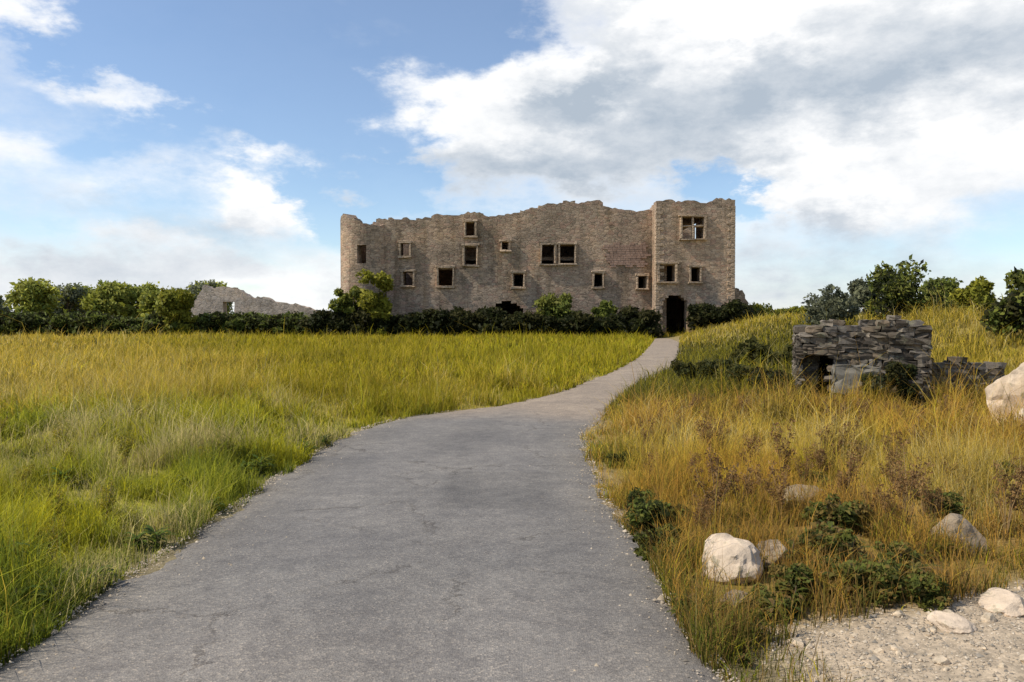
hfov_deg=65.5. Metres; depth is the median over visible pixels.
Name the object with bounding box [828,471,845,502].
dry stalks
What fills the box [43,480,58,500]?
wild flower
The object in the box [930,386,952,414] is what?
dry stalks
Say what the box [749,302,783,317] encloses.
bush
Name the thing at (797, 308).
bush
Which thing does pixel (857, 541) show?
leafy weed
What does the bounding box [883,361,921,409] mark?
bush
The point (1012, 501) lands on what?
dry stalks
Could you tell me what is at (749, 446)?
dry stalks
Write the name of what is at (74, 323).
shrub
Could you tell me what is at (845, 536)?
scrub
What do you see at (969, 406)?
dry stalks
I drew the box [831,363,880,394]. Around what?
stone slab
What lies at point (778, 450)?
dry stalks
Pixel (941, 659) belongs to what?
stone
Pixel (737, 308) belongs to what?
shrub
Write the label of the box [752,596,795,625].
leafy weed
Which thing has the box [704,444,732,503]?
dry stalks
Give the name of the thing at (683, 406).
dry stalks
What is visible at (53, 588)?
leafy weed
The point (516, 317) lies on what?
shrub
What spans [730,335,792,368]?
bush
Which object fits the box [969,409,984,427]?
dry stalks
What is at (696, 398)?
dry stalks
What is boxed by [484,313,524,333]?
shrub
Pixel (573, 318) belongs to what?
shrub
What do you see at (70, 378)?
grass
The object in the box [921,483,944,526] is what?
dry stalks
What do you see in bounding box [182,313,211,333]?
shrub
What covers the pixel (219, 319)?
shrub
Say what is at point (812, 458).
dry stalks
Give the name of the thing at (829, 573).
leafy weed
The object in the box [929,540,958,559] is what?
leafy weed
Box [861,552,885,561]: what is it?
leafy weed
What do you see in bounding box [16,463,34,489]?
wild flower
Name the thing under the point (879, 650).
stone
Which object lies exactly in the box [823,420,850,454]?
dry stalks
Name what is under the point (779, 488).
dry stalks
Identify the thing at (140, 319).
shrub
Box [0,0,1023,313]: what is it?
sky
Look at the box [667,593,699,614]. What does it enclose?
leafy weed
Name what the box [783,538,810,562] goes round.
leafy weed
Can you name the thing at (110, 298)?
broadleaf tree
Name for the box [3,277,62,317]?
broadleaf tree
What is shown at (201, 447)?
wild flower
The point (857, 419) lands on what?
dry stalks
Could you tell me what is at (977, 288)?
bush
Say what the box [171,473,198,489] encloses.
leafy weed
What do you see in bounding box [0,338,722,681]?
path
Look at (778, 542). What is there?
boulder
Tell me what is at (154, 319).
shrub
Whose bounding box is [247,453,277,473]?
leafy weed
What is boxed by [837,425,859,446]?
dry stalks
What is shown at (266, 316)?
shrub
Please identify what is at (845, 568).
scrub
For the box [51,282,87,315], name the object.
broadleaf tree
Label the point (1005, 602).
boulder
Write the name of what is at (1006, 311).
broadleaf tree
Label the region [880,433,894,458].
dry stalks
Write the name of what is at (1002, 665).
stone
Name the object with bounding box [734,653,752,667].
leafy weed
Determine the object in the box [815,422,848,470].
dry stalks
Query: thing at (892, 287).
broadleaf tree
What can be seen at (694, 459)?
dry stalks
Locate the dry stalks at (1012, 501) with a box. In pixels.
[990,460,1023,536]
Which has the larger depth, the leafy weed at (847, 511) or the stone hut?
the stone hut
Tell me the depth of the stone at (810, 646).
3.85 m
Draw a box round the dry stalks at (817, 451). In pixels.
[811,444,832,473]
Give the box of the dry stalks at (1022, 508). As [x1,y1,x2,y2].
[1006,482,1023,515]
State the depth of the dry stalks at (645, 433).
9.53 m
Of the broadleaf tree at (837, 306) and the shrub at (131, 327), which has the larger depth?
the shrub at (131, 327)
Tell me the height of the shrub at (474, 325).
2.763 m
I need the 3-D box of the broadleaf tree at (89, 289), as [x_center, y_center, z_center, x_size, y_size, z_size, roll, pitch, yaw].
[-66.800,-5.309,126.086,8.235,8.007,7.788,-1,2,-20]
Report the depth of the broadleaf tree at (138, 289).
109.76 m
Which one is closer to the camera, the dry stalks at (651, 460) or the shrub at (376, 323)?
the dry stalks at (651, 460)
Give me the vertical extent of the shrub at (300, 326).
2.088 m
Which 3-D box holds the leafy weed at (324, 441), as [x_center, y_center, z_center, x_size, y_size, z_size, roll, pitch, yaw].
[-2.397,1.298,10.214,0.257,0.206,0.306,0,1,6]
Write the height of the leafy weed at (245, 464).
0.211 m
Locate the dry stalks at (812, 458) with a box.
[800,442,827,469]
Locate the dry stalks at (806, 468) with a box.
[791,452,814,484]
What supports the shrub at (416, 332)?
on the ground at (966, 647)
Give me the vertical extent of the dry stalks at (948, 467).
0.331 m
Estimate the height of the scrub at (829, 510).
0.361 m
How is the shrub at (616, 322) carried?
on the ground at (966, 647)
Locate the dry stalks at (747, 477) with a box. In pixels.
[719,459,762,511]
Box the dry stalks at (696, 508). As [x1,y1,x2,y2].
[688,488,714,528]
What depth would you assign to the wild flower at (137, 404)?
11.91 m
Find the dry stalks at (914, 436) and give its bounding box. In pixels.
[907,415,936,447]
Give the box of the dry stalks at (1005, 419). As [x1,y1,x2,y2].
[998,411,1015,430]
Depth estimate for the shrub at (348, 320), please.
73.43 m
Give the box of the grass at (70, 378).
[0,290,1023,681]
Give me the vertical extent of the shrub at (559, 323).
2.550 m
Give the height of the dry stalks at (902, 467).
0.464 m
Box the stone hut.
[791,315,932,408]
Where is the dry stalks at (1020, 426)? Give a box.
[1016,415,1023,444]
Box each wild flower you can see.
[0,415,11,430]
[0,527,25,559]
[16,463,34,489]
[35,513,68,567]
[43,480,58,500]
[44,483,70,521]
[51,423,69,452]
[61,442,76,460]
[96,479,115,519]
[117,433,133,468]
[130,395,142,411]
[133,408,142,419]
[186,414,201,430]
[189,392,196,404]
[198,444,212,465]
[252,394,269,415]
[283,404,295,423]
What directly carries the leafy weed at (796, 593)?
on the ground at (966, 647)
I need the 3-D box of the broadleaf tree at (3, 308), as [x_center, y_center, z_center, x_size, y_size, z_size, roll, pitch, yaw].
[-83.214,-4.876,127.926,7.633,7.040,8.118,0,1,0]
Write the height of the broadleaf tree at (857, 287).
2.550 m
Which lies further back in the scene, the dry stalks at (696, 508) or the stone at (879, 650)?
the dry stalks at (696, 508)
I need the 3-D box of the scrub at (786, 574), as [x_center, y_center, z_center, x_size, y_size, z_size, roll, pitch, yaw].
[1.608,1.402,4.498,0.385,0.324,0.269,-1,2,-37]
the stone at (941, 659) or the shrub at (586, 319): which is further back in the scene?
the shrub at (586, 319)
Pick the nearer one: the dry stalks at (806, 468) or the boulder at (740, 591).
the boulder at (740, 591)
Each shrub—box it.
[0,311,23,334]
[6,311,33,333]
[7,310,48,335]
[21,315,50,335]
[43,311,82,335]
[64,310,107,336]
[82,312,122,335]
[91,313,126,334]
[98,316,142,334]
[120,321,143,335]
[135,316,147,325]
[141,310,174,335]
[164,317,195,334]
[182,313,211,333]
[192,312,219,334]
[197,311,237,334]
[218,311,265,334]
[220,312,257,334]
[254,313,294,335]
[259,313,273,334]
[278,311,308,332]
[284,317,315,335]
[307,308,341,335]
[320,311,349,336]
[339,310,356,328]
[343,310,374,335]
[366,316,396,336]
[391,311,424,335]
[401,314,428,335]
[418,307,451,336]
[425,313,471,335]
[449,306,478,334]
[461,310,486,334]
[471,305,506,334]
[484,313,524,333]
[504,311,530,333]
[517,309,542,334]
[530,315,560,334]
[551,316,572,334]
[558,310,591,335]
[568,310,605,335]
[594,313,629,335]
[617,304,664,337]
[685,302,724,330]
[709,304,734,323]
[717,299,763,323]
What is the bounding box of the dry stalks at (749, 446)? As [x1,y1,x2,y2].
[738,434,762,466]
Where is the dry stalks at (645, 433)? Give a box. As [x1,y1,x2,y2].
[638,416,654,446]
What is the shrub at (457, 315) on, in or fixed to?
on the ground at (966, 647)
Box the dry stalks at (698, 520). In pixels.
[692,497,714,537]
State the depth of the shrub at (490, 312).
73.66 m
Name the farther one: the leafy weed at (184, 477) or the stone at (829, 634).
the leafy weed at (184, 477)
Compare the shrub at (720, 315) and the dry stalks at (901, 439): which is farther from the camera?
the shrub at (720, 315)
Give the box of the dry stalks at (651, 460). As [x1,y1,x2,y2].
[642,452,659,471]
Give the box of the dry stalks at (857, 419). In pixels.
[851,412,863,434]
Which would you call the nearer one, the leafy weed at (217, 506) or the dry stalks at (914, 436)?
the leafy weed at (217, 506)
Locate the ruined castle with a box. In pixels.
[340,198,747,335]
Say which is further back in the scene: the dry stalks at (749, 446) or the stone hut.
the stone hut
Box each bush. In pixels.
[155,285,197,334]
[328,284,368,332]
[355,268,393,334]
[531,292,572,319]
[590,300,618,335]
[670,356,732,381]
[698,362,756,387]
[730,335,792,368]
[745,366,794,395]
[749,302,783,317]
[780,305,807,315]
[860,373,887,399]
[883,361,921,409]
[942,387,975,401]
[947,275,998,314]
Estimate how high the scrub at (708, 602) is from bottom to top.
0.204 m
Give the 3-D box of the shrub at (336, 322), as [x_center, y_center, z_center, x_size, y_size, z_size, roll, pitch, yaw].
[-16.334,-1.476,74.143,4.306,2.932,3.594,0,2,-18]
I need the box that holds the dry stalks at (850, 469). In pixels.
[836,451,864,494]
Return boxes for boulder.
[701,533,762,584]
[717,589,747,614]
[756,539,789,569]
[783,484,826,505]
[927,610,976,633]
[931,513,986,552]
[978,587,1023,616]
[985,362,1023,417]
[1014,408,1023,422]
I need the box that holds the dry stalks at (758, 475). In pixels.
[752,461,776,495]
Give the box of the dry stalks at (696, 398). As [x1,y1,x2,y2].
[689,388,707,411]
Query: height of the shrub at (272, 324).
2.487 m
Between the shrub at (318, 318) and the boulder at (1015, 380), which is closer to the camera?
the boulder at (1015, 380)
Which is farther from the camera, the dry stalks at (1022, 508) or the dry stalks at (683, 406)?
the dry stalks at (683, 406)
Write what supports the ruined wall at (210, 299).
on the ground at (966, 647)
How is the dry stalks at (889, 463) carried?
on the ground at (966, 647)
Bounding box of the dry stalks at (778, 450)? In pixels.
[769,417,796,472]
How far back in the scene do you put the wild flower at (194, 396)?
13.08 m
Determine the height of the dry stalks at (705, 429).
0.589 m
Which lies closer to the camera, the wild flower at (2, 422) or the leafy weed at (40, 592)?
the leafy weed at (40, 592)
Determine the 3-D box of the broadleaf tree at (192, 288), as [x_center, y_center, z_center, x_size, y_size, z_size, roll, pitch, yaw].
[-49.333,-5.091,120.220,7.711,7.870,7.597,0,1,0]
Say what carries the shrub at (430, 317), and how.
on the ground at (966, 647)
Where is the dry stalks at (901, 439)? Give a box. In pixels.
[886,435,911,467]
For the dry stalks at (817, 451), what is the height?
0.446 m
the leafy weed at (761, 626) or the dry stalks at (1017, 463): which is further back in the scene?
the dry stalks at (1017, 463)
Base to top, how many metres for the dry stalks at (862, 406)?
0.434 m
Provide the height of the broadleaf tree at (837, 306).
2.520 m
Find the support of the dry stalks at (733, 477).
on the ground at (966, 647)
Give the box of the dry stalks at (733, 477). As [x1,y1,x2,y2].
[689,459,738,526]
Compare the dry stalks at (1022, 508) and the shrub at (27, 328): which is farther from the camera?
the shrub at (27, 328)
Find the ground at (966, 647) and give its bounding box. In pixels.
[0,319,1023,681]
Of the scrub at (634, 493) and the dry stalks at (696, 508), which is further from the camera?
the scrub at (634, 493)
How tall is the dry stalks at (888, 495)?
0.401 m
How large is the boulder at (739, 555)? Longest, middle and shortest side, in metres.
0.442 x 0.384 x 0.305 m
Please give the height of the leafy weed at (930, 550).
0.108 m
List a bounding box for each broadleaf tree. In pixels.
[0,295,12,313]
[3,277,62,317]
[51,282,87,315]
[70,282,95,315]
[79,279,136,316]
[120,281,159,318]
[134,288,159,316]
[186,282,204,311]
[194,279,233,313]
[801,284,860,324]
[847,277,881,314]
[863,254,951,319]
[917,276,966,310]
[979,266,1023,340]
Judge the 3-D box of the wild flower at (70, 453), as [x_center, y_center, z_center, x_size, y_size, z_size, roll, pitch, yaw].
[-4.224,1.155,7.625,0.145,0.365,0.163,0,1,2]
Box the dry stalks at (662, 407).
[654,398,672,421]
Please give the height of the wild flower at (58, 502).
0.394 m
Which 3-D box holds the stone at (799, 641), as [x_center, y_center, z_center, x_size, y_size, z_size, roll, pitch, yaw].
[1.395,1.487,3.905,0.074,0.056,0.060,0,1,16]
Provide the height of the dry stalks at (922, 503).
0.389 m
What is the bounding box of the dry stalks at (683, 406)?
[669,398,694,415]
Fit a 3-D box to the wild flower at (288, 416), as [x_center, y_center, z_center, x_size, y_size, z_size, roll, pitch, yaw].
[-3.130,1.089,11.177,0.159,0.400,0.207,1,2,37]
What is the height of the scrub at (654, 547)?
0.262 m
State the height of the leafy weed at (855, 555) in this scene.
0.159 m
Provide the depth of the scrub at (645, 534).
5.32 m
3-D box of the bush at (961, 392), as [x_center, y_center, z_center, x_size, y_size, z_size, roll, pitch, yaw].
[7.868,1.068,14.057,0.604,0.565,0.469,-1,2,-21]
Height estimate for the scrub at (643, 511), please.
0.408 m
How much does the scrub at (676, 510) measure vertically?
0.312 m
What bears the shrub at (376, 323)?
on the ground at (966, 647)
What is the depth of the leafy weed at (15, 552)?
4.71 m
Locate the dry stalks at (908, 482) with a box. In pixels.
[890,465,915,512]
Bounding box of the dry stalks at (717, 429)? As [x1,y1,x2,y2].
[698,410,724,451]
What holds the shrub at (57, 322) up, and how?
on the ground at (966, 647)
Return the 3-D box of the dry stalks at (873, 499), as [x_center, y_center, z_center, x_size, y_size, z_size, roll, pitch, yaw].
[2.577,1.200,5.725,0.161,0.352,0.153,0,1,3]
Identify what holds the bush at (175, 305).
on the ground at (966, 647)
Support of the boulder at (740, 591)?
on the ground at (966, 647)
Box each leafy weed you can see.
[0,585,51,617]
[1,542,29,569]
[21,544,55,565]
[27,576,69,604]
[41,467,82,487]
[70,565,117,589]
[123,531,154,550]
[133,524,178,549]
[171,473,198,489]
[205,497,225,510]
[237,460,259,475]
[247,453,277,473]
[298,439,317,452]
[314,434,332,445]
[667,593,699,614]
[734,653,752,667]
[736,617,774,637]
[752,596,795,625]
[772,584,812,613]
[777,600,806,618]
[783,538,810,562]
[783,594,803,615]
[814,519,844,535]
[818,571,859,593]
[824,569,875,602]
[833,503,870,528]
[841,539,873,559]
[841,547,867,561]
[843,534,864,552]
[861,520,883,535]
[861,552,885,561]
[899,558,946,575]
[918,549,939,561]
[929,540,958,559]
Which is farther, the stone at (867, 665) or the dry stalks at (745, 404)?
the dry stalks at (745, 404)
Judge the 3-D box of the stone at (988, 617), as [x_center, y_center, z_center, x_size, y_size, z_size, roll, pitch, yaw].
[2.422,1.407,4.048,0.071,0.062,0.080,7,7,35]
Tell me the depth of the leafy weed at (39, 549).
5.00 m
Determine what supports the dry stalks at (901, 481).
on the ground at (966, 647)
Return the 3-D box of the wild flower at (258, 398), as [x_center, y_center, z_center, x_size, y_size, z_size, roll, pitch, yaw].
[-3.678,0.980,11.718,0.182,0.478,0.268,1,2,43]
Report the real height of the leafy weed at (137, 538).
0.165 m
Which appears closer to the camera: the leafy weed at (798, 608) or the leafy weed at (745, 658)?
the leafy weed at (745, 658)
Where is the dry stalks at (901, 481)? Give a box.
[887,441,934,524]
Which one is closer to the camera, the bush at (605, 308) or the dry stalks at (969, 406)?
the dry stalks at (969, 406)
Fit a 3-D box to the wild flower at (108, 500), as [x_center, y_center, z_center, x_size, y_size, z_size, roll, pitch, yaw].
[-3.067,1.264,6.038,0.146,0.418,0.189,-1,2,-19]
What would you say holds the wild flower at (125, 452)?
on the ground at (966, 647)
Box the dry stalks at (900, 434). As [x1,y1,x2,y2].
[890,427,905,448]
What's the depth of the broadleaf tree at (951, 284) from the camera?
37.23 m
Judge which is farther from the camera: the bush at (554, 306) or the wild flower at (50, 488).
the bush at (554, 306)
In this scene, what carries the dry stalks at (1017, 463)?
on the ground at (966, 647)
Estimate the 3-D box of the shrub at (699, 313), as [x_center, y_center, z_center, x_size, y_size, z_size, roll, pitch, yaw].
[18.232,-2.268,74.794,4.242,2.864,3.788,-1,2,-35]
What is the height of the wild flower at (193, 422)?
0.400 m
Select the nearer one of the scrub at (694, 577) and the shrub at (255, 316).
the scrub at (694, 577)
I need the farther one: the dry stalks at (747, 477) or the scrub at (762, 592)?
the dry stalks at (747, 477)
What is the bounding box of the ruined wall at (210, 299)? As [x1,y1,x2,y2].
[191,285,316,316]
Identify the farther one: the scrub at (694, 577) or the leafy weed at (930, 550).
the leafy weed at (930, 550)
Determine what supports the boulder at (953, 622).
on the ground at (966, 647)
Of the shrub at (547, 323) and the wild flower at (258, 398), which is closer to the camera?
the wild flower at (258, 398)
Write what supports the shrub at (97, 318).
on the ground at (966, 647)
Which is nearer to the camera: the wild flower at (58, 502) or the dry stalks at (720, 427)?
the wild flower at (58, 502)
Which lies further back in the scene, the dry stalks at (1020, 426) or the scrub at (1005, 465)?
the dry stalks at (1020, 426)
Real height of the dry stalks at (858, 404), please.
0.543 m
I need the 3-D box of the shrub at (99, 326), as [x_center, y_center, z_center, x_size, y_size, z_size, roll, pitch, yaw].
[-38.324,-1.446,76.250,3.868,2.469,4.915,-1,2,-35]
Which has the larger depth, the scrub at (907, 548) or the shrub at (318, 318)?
the shrub at (318, 318)
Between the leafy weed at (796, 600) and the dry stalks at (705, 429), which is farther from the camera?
the dry stalks at (705, 429)
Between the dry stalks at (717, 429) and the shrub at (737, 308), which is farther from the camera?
the shrub at (737, 308)
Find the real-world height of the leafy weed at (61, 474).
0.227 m
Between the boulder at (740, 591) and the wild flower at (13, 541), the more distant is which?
the wild flower at (13, 541)
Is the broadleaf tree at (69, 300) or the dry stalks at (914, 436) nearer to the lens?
the dry stalks at (914, 436)
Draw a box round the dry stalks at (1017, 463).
[1008,451,1023,484]
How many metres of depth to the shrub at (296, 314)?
76.51 m
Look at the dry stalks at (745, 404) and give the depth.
12.03 m
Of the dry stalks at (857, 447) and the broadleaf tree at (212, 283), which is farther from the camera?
the broadleaf tree at (212, 283)
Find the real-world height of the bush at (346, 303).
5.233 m
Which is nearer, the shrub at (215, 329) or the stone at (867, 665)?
the stone at (867, 665)
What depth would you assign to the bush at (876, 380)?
13.55 m
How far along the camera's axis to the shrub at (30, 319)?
75.27 m
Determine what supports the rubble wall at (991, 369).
on the ground at (966, 647)
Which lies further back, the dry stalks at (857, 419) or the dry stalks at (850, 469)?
the dry stalks at (857, 419)
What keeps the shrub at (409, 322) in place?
on the ground at (966, 647)
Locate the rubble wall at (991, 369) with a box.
[929,356,1006,398]
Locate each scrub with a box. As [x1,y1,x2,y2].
[606,451,630,465]
[622,497,675,533]
[625,487,656,513]
[629,523,681,560]
[651,540,691,564]
[653,499,689,524]
[672,570,697,593]
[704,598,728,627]
[739,582,795,620]
[767,561,832,598]
[796,470,833,487]
[797,521,854,561]
[801,493,872,528]
[811,554,871,591]
[849,557,905,607]
[874,541,923,571]
[897,567,952,611]
[912,488,969,516]
[988,459,1022,485]
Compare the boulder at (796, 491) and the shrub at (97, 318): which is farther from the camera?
the shrub at (97, 318)
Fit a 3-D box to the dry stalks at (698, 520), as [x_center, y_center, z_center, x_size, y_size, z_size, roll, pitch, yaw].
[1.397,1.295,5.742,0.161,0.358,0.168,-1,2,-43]
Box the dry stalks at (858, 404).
[855,392,870,417]
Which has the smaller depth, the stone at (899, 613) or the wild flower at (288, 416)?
the stone at (899, 613)
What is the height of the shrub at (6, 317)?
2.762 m
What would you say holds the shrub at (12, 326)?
on the ground at (966, 647)
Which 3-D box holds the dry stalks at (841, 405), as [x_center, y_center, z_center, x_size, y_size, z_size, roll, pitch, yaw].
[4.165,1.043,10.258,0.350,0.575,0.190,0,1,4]
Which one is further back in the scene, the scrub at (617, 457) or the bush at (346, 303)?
the bush at (346, 303)
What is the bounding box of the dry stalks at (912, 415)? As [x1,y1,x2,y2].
[896,405,923,426]
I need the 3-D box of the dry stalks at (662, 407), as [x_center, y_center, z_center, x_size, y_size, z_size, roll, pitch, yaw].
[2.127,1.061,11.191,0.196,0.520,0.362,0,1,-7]
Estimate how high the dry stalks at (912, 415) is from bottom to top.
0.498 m
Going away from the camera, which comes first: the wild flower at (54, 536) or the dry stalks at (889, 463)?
the wild flower at (54, 536)
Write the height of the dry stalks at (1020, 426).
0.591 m
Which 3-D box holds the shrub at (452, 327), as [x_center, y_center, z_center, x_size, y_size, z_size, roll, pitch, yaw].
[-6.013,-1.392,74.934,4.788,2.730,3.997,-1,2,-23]
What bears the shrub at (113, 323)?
on the ground at (966, 647)
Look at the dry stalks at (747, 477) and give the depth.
6.18 m
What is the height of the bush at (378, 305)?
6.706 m
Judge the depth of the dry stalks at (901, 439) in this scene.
8.30 m
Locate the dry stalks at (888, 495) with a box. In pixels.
[876,479,902,521]
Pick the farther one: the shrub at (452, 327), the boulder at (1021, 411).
the shrub at (452, 327)
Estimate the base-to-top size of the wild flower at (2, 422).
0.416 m
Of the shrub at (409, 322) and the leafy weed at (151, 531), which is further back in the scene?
the shrub at (409, 322)
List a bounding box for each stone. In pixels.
[788,637,803,647]
[806,643,813,648]
[826,632,834,636]
[865,663,872,668]
[874,647,884,652]
[890,645,900,650]
[892,610,904,617]
[933,655,949,664]
[980,612,996,622]
[998,663,1006,668]
[1019,654,1023,661]
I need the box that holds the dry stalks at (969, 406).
[952,399,973,419]
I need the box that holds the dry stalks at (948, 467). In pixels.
[941,458,956,480]
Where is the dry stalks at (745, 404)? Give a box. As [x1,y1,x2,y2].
[737,390,755,418]
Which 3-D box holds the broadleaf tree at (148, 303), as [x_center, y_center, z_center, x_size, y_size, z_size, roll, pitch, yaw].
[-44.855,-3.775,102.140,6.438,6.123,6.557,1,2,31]
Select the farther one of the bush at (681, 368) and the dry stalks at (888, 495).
the bush at (681, 368)
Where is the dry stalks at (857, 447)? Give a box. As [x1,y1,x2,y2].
[845,435,873,459]
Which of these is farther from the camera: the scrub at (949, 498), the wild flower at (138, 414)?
the wild flower at (138, 414)
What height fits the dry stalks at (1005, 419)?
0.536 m
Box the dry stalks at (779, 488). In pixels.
[767,459,790,521]
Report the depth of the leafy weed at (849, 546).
4.95 m
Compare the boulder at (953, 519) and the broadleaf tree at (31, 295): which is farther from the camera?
the broadleaf tree at (31, 295)
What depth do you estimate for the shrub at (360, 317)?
73.07 m
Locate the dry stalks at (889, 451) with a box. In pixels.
[883,446,896,460]
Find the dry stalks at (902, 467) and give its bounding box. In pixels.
[894,455,923,504]
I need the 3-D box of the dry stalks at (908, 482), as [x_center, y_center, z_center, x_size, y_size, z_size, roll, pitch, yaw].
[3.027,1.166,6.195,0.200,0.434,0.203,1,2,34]
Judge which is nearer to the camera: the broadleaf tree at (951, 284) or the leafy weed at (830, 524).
the leafy weed at (830, 524)
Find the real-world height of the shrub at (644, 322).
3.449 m
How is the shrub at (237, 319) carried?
on the ground at (966, 647)
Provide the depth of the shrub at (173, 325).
73.56 m
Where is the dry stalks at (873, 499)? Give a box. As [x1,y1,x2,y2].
[860,483,881,511]
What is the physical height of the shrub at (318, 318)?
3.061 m
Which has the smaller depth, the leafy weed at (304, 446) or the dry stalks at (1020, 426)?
the dry stalks at (1020, 426)
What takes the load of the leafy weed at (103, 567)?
on the ground at (966, 647)
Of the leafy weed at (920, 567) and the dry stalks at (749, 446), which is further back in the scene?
the dry stalks at (749, 446)
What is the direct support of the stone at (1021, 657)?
on the ground at (966, 647)
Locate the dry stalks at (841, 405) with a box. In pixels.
[823,400,847,431]
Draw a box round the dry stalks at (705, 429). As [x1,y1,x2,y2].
[694,415,713,446]
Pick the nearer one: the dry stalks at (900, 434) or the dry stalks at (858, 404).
the dry stalks at (900, 434)
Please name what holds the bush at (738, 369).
on the ground at (966, 647)
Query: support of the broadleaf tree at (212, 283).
on the ground at (966, 647)
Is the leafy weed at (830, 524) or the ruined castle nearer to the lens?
the leafy weed at (830, 524)
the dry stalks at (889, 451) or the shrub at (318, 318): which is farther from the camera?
the shrub at (318, 318)
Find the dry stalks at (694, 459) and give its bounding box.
[687,451,701,487]
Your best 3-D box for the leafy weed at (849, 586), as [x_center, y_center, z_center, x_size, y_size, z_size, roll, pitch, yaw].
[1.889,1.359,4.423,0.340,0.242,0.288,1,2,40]
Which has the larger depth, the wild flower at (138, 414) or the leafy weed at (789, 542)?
the wild flower at (138, 414)
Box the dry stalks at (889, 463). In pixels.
[878,450,900,483]
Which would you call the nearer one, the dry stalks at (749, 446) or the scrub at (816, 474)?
the scrub at (816, 474)
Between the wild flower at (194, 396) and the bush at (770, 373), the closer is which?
the wild flower at (194, 396)
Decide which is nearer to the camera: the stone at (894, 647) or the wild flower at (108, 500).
the stone at (894, 647)
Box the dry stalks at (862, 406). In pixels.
[857,395,871,411]
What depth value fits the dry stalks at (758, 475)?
6.54 m
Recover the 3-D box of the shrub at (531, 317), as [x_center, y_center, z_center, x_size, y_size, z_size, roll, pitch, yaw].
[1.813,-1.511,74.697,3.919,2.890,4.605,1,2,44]
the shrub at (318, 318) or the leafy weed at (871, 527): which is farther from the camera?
the shrub at (318, 318)
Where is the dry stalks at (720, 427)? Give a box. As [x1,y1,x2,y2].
[706,411,730,439]
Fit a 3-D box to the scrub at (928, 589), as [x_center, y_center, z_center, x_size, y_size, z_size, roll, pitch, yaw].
[2.217,1.371,4.309,0.265,0.243,0.345,0,1,-10]
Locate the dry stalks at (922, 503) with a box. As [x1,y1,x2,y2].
[914,470,935,517]
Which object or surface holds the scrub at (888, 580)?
on the ground at (966, 647)

